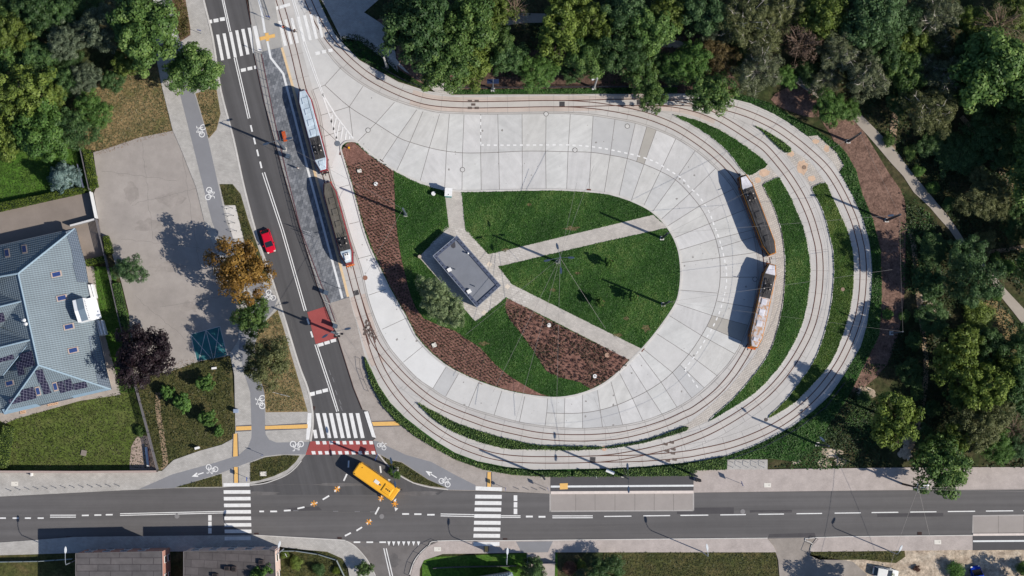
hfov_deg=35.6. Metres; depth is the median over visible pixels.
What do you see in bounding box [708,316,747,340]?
bus lane panel
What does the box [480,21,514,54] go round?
tree
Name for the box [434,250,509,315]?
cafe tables
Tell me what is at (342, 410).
faded markings
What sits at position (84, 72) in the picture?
tree
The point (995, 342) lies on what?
tree
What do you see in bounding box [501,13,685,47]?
park path
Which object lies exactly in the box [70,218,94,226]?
wall
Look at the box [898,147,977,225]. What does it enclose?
weeds
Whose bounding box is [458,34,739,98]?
soil
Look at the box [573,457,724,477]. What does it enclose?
hedge
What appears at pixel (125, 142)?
leaf litter
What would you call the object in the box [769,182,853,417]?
grass strip
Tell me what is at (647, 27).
tree
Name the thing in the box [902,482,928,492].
line pole
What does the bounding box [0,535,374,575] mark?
pavement
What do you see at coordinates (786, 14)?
birch
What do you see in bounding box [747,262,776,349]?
tram
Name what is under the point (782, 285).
overhead wire
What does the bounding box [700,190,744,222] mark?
bus lane panel
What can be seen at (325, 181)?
overhead wire
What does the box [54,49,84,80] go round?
tree
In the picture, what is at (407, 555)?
side street
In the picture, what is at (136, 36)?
tree
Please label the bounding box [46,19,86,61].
tree
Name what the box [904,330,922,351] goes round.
shrub
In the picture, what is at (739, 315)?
bus lane panel
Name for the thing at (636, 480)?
stop platform
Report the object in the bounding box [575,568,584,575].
shrub
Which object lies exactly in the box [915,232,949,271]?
tree
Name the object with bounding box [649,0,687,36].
tree
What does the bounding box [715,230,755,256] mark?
bus lane panel
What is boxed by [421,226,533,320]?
garden path
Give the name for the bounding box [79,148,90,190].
fence
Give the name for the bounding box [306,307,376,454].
red crossing
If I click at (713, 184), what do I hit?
bus lane panel
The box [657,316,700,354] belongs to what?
bus lane panel
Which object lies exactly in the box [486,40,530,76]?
tree
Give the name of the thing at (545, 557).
driveway
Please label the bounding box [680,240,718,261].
bus lane panel
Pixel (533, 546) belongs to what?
driveway
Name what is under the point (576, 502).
bus bay
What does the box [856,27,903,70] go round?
tree
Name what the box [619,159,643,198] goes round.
bus lane panel
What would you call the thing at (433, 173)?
bus lane panel
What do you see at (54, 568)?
rough grass
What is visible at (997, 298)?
shrub
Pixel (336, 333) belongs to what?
lamp post
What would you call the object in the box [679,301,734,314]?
bus lane panel
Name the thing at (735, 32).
birch
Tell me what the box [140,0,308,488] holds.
cycle path
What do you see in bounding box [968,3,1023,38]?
bare tree
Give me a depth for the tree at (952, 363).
269.16 m
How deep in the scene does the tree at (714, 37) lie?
278.12 m
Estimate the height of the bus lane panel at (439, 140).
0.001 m
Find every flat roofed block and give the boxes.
[75,548,170,575]
[183,546,280,575]
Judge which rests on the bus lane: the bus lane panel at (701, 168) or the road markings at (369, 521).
the bus lane panel at (701, 168)
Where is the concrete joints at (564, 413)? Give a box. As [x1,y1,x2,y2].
[313,71,755,427]
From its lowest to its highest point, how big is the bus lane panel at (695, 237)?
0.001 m
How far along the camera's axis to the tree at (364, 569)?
274.38 m
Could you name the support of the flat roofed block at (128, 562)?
on the pavement at (351, 555)
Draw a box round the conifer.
[519,555,546,575]
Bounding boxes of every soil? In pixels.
[173,0,189,41]
[196,89,220,137]
[220,184,271,286]
[255,310,307,411]
[344,41,423,87]
[377,18,474,94]
[453,87,676,93]
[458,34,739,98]
[680,116,852,418]
[771,86,825,116]
[819,110,905,391]
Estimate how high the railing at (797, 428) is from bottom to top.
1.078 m
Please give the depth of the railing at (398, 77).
281.35 m
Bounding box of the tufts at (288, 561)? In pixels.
[280,548,348,575]
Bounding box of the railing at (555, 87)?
[459,86,672,87]
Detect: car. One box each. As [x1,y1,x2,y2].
[260,229,275,253]
[872,566,898,575]
[969,565,983,575]
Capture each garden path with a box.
[420,191,666,359]
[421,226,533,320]
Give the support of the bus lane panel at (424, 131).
on the bus lane
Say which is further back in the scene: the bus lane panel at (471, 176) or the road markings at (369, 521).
the bus lane panel at (471, 176)
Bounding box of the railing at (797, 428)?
[728,382,844,459]
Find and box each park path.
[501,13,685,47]
[795,76,1023,322]
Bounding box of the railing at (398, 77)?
[382,67,418,85]
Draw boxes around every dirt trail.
[155,392,167,469]
[890,112,897,149]
[904,115,1023,449]
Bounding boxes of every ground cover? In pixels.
[341,33,421,86]
[453,87,677,93]
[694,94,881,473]
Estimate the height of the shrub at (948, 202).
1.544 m
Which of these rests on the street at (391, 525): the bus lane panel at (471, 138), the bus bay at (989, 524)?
the bus bay at (989, 524)
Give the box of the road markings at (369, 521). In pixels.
[311,486,397,524]
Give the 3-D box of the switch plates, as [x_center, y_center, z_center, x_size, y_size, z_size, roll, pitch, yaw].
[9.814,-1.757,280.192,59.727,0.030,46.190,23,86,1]
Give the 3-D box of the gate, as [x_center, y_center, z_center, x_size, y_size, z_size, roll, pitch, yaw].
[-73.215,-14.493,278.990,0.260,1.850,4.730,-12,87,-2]
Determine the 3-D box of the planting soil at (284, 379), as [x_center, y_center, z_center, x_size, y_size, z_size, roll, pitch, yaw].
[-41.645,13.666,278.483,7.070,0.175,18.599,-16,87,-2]
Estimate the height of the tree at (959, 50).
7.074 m
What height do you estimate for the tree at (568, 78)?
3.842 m
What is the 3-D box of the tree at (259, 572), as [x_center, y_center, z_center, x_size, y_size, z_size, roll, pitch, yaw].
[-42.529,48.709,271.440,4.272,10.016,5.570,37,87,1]
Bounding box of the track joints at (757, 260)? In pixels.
[287,0,868,467]
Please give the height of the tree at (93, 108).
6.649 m
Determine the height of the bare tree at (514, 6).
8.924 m
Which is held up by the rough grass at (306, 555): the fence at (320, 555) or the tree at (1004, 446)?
the fence at (320, 555)
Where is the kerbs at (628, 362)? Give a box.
[340,140,681,398]
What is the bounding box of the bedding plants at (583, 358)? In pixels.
[506,309,626,385]
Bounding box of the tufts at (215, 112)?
[198,89,219,135]
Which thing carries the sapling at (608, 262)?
on the garden lawn at (509, 237)
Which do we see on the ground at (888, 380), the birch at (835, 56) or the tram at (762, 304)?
the birch at (835, 56)
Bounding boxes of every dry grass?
[85,61,172,150]
[923,176,959,199]
[977,300,1018,363]
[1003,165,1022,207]
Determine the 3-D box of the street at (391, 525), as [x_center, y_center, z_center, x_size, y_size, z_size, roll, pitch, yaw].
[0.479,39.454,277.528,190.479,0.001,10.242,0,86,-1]
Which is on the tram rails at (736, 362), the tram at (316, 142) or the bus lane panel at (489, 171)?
the tram at (316, 142)
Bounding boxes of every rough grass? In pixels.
[0,553,74,575]
[132,356,234,470]
[178,474,221,486]
[250,455,298,481]
[280,548,346,575]
[381,455,445,487]
[810,551,904,562]
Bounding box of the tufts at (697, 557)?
[603,552,777,575]
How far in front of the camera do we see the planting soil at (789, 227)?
280.80 m
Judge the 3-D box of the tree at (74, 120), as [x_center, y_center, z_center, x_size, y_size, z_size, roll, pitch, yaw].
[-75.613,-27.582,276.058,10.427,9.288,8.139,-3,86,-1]
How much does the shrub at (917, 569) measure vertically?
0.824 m
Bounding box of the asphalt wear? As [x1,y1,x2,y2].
[239,483,436,567]
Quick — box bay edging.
[549,493,1023,532]
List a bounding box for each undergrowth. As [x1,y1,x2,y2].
[375,0,1023,188]
[774,199,1023,467]
[908,139,1023,293]
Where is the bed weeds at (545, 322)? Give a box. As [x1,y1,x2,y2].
[506,301,625,386]
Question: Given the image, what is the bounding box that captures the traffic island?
[249,0,336,331]
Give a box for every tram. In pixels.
[299,89,328,175]
[323,180,354,266]
[736,174,775,258]
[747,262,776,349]
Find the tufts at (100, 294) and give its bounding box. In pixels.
[92,268,132,391]
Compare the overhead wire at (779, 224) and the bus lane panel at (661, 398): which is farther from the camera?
the bus lane panel at (661, 398)
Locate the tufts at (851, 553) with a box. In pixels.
[814,550,902,560]
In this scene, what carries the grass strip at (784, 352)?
on the planting soil at (789, 227)
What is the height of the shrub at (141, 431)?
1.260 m
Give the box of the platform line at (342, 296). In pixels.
[258,0,1023,541]
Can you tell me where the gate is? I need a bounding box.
[89,191,97,218]
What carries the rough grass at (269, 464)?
on the pavement at (223, 153)
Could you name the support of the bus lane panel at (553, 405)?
on the bus lane
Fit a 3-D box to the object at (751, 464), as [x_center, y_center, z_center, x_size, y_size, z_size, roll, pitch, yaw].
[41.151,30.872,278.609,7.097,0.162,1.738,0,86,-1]
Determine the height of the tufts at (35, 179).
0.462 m
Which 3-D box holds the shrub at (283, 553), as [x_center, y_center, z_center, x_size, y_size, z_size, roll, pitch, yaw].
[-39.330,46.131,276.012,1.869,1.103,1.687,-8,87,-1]
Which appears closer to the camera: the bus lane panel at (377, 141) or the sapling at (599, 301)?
the sapling at (599, 301)
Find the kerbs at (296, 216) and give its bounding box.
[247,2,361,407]
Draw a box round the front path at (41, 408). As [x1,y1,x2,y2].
[0,266,120,422]
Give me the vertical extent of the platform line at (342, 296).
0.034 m
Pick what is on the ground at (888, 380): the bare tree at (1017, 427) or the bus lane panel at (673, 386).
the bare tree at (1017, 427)
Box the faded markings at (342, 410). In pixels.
[293,370,359,511]
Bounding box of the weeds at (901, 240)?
[899,189,935,295]
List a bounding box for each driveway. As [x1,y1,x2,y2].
[0,192,103,259]
[516,541,552,552]
[527,552,554,575]
[769,538,866,575]
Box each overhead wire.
[278,3,366,330]
[308,1,603,99]
[355,98,772,438]
[515,260,559,421]
[556,281,559,419]
[609,97,825,459]
[643,97,869,459]
[670,270,885,301]
[677,216,879,232]
[682,139,848,225]
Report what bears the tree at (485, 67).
on the ground at (888, 380)
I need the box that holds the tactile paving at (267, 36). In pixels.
[233,33,567,551]
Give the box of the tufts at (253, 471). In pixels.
[250,456,297,480]
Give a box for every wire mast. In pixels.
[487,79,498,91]
[592,77,597,89]
[660,232,668,239]
[846,132,861,142]
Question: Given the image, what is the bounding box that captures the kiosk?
[445,188,451,197]
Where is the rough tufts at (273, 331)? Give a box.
[258,313,304,410]
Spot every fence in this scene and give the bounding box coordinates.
[0,558,73,561]
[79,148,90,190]
[95,218,136,386]
[135,387,158,470]
[280,550,344,575]
[433,565,515,568]
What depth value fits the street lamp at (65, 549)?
266.86 m
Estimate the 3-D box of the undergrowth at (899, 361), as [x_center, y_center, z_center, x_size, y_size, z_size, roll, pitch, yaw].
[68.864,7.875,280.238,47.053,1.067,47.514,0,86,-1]
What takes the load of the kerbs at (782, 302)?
on the tram loop
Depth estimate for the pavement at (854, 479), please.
278.60 m
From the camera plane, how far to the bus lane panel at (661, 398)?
279.13 m
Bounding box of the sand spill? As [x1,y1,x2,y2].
[755,139,828,182]
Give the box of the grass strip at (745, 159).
[673,114,767,175]
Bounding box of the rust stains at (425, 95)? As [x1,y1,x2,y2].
[350,90,719,365]
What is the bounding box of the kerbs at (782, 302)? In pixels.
[420,114,853,450]
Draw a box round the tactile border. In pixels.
[232,420,491,551]
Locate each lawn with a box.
[0,149,91,201]
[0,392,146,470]
[92,266,134,391]
[342,142,679,396]
[422,552,557,575]
[604,552,777,575]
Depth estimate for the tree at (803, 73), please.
279.71 m
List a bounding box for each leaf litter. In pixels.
[92,129,168,154]
[172,352,224,371]
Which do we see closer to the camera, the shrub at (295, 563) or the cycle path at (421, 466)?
the shrub at (295, 563)
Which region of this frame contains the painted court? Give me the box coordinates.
[191,327,226,359]
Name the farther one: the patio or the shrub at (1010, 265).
the shrub at (1010, 265)
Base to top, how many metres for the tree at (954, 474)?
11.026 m
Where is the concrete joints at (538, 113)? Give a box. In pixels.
[311,38,758,429]
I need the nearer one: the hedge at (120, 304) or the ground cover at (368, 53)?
the hedge at (120, 304)
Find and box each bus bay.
[551,493,692,510]
[973,516,1023,532]
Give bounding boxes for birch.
[716,0,768,49]
[731,41,784,99]
[743,8,791,56]
[760,0,809,26]
[809,64,844,93]
[815,29,860,73]
[846,47,891,104]
[895,86,958,139]
[913,0,966,39]
[919,52,946,80]
[920,29,953,59]
[926,54,964,103]
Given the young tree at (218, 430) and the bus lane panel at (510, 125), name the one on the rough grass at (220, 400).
the young tree at (218, 430)
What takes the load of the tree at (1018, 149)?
on the ground at (888, 380)
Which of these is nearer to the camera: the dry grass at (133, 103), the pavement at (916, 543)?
the pavement at (916, 543)
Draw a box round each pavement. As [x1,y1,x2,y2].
[0,0,311,496]
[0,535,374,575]
[322,0,397,71]
[331,298,550,493]
[367,37,452,93]
[410,539,775,575]
[694,467,1023,492]
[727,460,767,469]
[811,536,972,551]
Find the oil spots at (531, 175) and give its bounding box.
[362,97,746,425]
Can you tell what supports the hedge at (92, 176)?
on the ground at (888, 380)
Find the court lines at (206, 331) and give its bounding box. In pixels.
[190,326,226,359]
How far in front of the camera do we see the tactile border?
277.71 m
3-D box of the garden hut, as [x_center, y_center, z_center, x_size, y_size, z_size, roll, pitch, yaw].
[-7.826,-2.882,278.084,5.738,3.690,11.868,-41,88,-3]
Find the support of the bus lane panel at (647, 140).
on the bus lane
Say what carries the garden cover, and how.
on the lawn at (93, 427)
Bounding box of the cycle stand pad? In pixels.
[224,205,242,238]
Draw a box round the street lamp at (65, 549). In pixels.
[64,546,74,564]
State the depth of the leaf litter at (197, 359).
278.35 m
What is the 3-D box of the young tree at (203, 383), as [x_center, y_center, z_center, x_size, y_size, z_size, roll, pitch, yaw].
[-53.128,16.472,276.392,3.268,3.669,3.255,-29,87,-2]
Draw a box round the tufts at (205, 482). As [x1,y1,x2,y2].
[184,475,221,486]
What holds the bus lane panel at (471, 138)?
on the bus lane
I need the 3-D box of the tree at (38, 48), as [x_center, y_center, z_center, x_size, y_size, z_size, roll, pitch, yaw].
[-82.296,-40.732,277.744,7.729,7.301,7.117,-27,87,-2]
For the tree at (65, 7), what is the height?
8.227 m
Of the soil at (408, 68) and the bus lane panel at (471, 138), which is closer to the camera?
the bus lane panel at (471, 138)
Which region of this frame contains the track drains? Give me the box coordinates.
[353,100,639,461]
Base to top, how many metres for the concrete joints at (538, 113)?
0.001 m
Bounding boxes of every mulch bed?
[342,142,545,395]
[505,299,628,388]
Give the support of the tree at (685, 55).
on the ground at (888, 380)
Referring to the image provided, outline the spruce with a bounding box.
[46,159,82,194]
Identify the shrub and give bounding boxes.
[135,425,146,436]
[280,550,289,558]
[290,555,302,570]
[311,562,325,575]
[332,566,340,573]
[387,466,396,475]
[392,471,400,478]
[562,561,577,575]
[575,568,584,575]
[576,558,587,568]
[856,390,871,406]
[881,307,893,319]
[882,130,896,147]
[898,309,910,322]
[903,144,916,161]
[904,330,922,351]
[910,385,925,400]
[912,163,925,176]
[913,565,920,572]
[922,399,941,416]
[925,181,939,193]
[941,196,955,209]
[945,559,965,575]
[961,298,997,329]
[990,251,1001,264]
[992,291,1001,301]
[998,259,1015,276]
[1015,561,1023,575]
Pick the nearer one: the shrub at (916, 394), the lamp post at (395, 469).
the lamp post at (395, 469)
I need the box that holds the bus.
[353,462,401,502]
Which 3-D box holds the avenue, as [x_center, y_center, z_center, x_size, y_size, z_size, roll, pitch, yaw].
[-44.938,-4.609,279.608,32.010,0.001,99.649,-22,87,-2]
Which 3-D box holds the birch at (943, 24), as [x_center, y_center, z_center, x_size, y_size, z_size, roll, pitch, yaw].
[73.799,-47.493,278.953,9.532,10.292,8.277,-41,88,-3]
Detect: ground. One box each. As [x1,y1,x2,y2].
[0,0,1023,575]
[792,294,935,466]
[845,550,1023,575]
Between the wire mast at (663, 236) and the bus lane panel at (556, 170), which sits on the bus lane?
the bus lane panel at (556, 170)
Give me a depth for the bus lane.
280.63 m
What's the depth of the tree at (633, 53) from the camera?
274.59 m
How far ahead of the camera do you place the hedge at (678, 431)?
278.35 m
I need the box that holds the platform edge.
[281,47,348,296]
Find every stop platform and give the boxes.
[262,47,348,302]
[551,476,693,490]
[973,536,1023,549]
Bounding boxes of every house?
[0,228,111,413]
[482,571,512,575]
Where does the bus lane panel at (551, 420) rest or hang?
on the bus lane
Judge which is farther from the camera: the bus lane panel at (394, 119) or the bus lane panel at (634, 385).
the bus lane panel at (394, 119)
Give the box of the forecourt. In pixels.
[93,131,240,375]
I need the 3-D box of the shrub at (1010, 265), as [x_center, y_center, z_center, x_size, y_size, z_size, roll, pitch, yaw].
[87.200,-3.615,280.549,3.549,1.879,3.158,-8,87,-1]
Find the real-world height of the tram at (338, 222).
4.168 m
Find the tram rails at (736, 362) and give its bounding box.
[276,0,866,463]
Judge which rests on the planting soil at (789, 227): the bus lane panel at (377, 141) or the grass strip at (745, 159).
the grass strip at (745, 159)
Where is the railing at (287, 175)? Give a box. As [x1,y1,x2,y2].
[261,54,329,302]
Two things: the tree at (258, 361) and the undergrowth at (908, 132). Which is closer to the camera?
the tree at (258, 361)
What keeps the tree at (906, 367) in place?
on the ground at (888, 380)
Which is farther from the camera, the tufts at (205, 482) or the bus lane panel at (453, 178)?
the bus lane panel at (453, 178)
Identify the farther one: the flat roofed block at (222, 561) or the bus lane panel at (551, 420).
the bus lane panel at (551, 420)
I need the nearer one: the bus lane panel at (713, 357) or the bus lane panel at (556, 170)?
the bus lane panel at (713, 357)
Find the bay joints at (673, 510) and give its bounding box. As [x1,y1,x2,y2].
[673,494,998,532]
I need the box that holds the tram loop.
[275,0,871,469]
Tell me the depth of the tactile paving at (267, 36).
277.76 m
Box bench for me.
[281,131,286,141]
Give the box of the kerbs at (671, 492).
[551,491,1023,535]
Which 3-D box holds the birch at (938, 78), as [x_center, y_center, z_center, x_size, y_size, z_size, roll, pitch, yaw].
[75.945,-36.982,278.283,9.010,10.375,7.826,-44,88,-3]
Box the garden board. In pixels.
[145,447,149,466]
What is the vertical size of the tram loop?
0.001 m
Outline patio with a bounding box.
[130,435,155,469]
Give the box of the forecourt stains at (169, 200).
[118,165,200,313]
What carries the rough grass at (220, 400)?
on the pavement at (223, 153)
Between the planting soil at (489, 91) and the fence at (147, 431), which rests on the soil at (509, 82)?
the planting soil at (489, 91)
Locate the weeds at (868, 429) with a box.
[770,400,875,469]
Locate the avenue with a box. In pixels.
[205,0,444,494]
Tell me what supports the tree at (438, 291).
on the garden lawn at (509, 237)
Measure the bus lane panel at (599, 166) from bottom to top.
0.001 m
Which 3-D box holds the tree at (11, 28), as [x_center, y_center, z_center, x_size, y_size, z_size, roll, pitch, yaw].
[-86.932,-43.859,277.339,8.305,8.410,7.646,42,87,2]
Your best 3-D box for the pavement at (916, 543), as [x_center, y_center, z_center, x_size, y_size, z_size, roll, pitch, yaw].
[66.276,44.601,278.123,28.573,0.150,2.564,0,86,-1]
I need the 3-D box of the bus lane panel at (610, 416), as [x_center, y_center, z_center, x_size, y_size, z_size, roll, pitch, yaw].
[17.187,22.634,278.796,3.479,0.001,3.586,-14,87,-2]
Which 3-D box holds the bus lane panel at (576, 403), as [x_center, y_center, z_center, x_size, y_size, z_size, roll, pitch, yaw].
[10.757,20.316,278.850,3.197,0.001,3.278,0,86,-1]
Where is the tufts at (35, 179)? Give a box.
[0,150,86,201]
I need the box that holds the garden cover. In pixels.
[80,450,86,455]
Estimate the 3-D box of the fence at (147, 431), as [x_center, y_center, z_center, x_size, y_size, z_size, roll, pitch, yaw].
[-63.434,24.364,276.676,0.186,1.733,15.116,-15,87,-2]
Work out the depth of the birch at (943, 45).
278.56 m
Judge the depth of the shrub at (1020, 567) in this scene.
276.99 m
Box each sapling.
[595,296,604,307]
[604,257,614,268]
[629,290,637,301]
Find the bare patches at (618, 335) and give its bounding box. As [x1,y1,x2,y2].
[477,203,649,345]
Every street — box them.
[0,486,1023,542]
[346,540,433,575]
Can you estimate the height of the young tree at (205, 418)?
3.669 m
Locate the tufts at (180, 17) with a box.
[172,0,189,38]
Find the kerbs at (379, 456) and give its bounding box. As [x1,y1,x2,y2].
[203,0,972,575]
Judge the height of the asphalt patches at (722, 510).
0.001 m
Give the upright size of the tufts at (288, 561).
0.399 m
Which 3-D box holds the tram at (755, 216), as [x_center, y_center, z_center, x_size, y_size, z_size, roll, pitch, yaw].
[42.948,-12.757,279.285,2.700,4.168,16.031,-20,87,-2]
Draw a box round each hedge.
[0,187,87,211]
[0,425,14,468]
[82,148,98,188]
[85,255,104,266]
[103,235,112,254]
[112,282,130,331]
[364,357,436,447]
[418,403,603,450]
[435,445,570,477]
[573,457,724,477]
[605,426,688,448]
[755,125,791,152]
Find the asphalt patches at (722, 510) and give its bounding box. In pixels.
[288,507,942,536]
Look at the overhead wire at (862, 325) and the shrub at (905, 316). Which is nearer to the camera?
the overhead wire at (862, 325)
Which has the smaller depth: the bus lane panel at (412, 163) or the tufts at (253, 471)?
the tufts at (253, 471)
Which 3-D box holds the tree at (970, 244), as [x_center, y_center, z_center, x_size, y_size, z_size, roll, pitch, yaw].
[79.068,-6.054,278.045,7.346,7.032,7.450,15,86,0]
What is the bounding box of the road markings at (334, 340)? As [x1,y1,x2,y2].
[0,0,1023,575]
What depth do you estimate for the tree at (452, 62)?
272.29 m
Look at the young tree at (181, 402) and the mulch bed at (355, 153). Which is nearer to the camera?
the young tree at (181, 402)
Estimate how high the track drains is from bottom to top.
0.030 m
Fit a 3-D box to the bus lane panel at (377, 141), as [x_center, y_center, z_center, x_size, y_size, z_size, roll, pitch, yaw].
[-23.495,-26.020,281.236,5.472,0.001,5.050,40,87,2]
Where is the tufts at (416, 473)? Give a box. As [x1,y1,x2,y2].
[383,457,441,486]
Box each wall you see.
[0,470,155,472]
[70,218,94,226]
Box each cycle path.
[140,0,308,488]
[373,441,475,489]
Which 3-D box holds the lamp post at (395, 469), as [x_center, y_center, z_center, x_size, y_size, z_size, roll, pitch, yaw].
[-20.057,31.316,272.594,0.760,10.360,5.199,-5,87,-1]
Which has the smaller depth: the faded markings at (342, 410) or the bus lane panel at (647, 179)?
the faded markings at (342, 410)
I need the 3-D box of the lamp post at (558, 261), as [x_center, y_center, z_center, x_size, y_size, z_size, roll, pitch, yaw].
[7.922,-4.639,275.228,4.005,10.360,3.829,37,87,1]
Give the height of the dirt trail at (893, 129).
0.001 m
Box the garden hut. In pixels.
[433,235,500,306]
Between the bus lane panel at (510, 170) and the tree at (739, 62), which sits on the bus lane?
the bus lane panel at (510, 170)
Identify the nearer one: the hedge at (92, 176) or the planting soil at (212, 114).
the hedge at (92, 176)
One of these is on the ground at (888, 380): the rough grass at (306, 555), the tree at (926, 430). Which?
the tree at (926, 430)
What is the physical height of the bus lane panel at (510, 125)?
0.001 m
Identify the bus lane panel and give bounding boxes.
[330,144,445,387]
[358,124,396,159]
[377,103,415,136]
[382,138,409,169]
[397,143,428,179]
[398,110,422,141]
[410,111,438,146]
[420,148,445,187]
[430,114,448,150]
[433,367,458,396]
[445,152,461,189]
[447,114,463,152]
[462,153,480,189]
[463,114,479,152]
[481,114,497,152]
[481,153,498,189]
[498,114,521,151]
[499,151,521,189]
[522,114,545,150]
[522,151,545,188]
[545,413,563,426]
[546,114,569,150]
[546,151,567,188]
[547,398,564,412]
[564,413,581,427]
[565,395,581,412]
[567,152,590,189]
[568,114,592,151]
[583,390,599,412]
[583,410,601,427]
[589,153,609,191]
[591,116,614,154]
[598,382,616,409]
[600,405,621,426]
[605,155,626,194]
[610,120,634,157]
[611,373,631,404]
[618,399,641,423]
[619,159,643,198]
[620,365,645,397]
[628,124,645,160]
[630,354,659,390]
[632,165,659,204]
[633,392,660,419]
[637,127,655,163]
[640,350,671,381]
[644,130,674,170]
[644,172,674,210]
[647,383,675,413]
[654,180,688,218]
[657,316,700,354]
[661,139,694,178]
[662,195,698,225]
[662,373,690,406]
[668,206,708,236]
[670,304,710,334]
[673,365,703,396]
[675,224,714,249]
[676,151,714,193]
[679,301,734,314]
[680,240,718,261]
[689,169,733,204]
[690,336,733,374]
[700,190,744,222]
[702,327,739,352]
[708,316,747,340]
[710,210,752,238]
[713,305,752,324]
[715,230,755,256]
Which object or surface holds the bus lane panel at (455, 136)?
on the bus lane
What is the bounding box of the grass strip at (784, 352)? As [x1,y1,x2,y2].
[710,177,810,420]
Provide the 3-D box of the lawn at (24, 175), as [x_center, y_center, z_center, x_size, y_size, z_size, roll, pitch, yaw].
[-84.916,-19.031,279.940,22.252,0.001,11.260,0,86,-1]
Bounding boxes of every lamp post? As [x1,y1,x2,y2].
[263,137,291,150]
[322,327,350,337]
[390,457,397,487]
[544,243,574,273]
[621,463,629,492]
[815,437,829,446]
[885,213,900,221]
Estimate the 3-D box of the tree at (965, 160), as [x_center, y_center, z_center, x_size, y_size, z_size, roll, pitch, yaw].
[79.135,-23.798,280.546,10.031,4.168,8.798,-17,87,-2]
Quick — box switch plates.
[363,100,676,461]
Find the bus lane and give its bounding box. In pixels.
[292,0,756,425]
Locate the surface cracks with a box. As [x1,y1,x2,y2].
[66,80,932,573]
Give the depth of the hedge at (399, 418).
277.67 m
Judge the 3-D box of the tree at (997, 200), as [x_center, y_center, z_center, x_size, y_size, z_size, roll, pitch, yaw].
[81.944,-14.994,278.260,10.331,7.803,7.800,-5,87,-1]
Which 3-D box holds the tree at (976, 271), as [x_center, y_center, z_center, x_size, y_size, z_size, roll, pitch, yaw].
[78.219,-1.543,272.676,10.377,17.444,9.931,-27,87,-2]
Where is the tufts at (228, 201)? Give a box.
[221,184,268,281]
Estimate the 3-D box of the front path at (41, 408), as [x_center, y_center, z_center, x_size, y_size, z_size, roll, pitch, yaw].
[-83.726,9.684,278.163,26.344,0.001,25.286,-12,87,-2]
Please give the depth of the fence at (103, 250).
277.89 m
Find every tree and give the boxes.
[0,0,18,19]
[0,11,36,51]
[0,43,24,77]
[0,64,57,121]
[0,114,22,162]
[8,0,56,38]
[9,91,68,162]
[16,36,57,71]
[33,0,80,31]
[38,78,67,110]
[40,66,81,100]
[45,106,103,150]
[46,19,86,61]
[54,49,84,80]
[69,0,104,20]
[69,60,102,99]
[73,0,118,53]
[73,86,113,130]
[100,67,126,93]
[105,0,180,78]
[108,253,149,283]
[110,43,139,76]
[112,322,175,392]
[160,385,174,400]
[162,41,224,95]
[173,391,190,414]
[195,373,215,391]
[197,409,217,426]
[203,236,276,307]
[213,424,223,436]
[229,294,270,339]
[242,334,289,392]
[249,563,273,575]
[354,560,374,575]
[377,0,449,75]
[379,0,429,19]
[414,274,455,314]
[420,30,480,94]
[427,295,465,327]
[443,0,498,54]
[459,40,492,92]
[472,0,519,30]
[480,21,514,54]
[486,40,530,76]
[503,0,530,32]
[517,52,562,92]
[535,4,586,65]
[544,0,589,21]
[558,63,582,84]
[563,34,614,80]
[574,1,616,39]
[584,553,625,575]
[591,26,651,75]
[598,0,648,36]
[620,49,661,98]
[622,7,681,58]
[638,81,668,114]
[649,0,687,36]
[650,51,691,86]
[662,38,712,86]
[678,0,731,36]
[685,70,740,116]
[700,22,732,49]
[701,37,742,75]
[725,37,752,66]
[775,64,798,89]
[779,23,823,68]
[792,58,819,89]
[794,0,849,46]
[808,87,851,128]
[838,16,868,46]
[839,0,906,49]
[841,96,860,124]
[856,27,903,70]
[867,390,924,450]
[884,49,927,97]
[885,84,914,120]
[891,0,925,39]
[895,356,923,388]
[899,22,940,62]
[909,441,973,499]
[911,266,944,303]
[913,128,959,161]
[914,299,948,338]
[914,432,959,463]
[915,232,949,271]
[915,422,935,447]
[930,327,981,386]
[937,422,974,451]
[938,131,992,177]
[942,250,1007,308]
[942,380,973,413]
[947,25,1023,114]
[947,75,990,119]
[947,234,988,270]
[948,363,1015,411]
[949,27,987,68]
[949,399,1015,453]
[952,5,989,38]
[952,179,1011,222]
[953,323,984,353]
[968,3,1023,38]
[969,165,996,201]
[974,230,996,257]
[977,326,1012,363]
[980,426,1016,466]
[984,352,1021,386]
[995,93,1021,122]
[996,322,1023,365]
[998,0,1023,30]
[998,362,1023,414]
[999,203,1023,244]
[1004,410,1023,443]
[1006,137,1023,209]
[1006,429,1023,459]
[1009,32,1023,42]
[1013,248,1023,282]
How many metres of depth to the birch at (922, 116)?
274.88 m
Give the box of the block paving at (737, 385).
[686,135,843,428]
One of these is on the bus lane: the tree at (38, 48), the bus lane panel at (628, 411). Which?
the bus lane panel at (628, 411)
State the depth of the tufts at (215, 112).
280.94 m

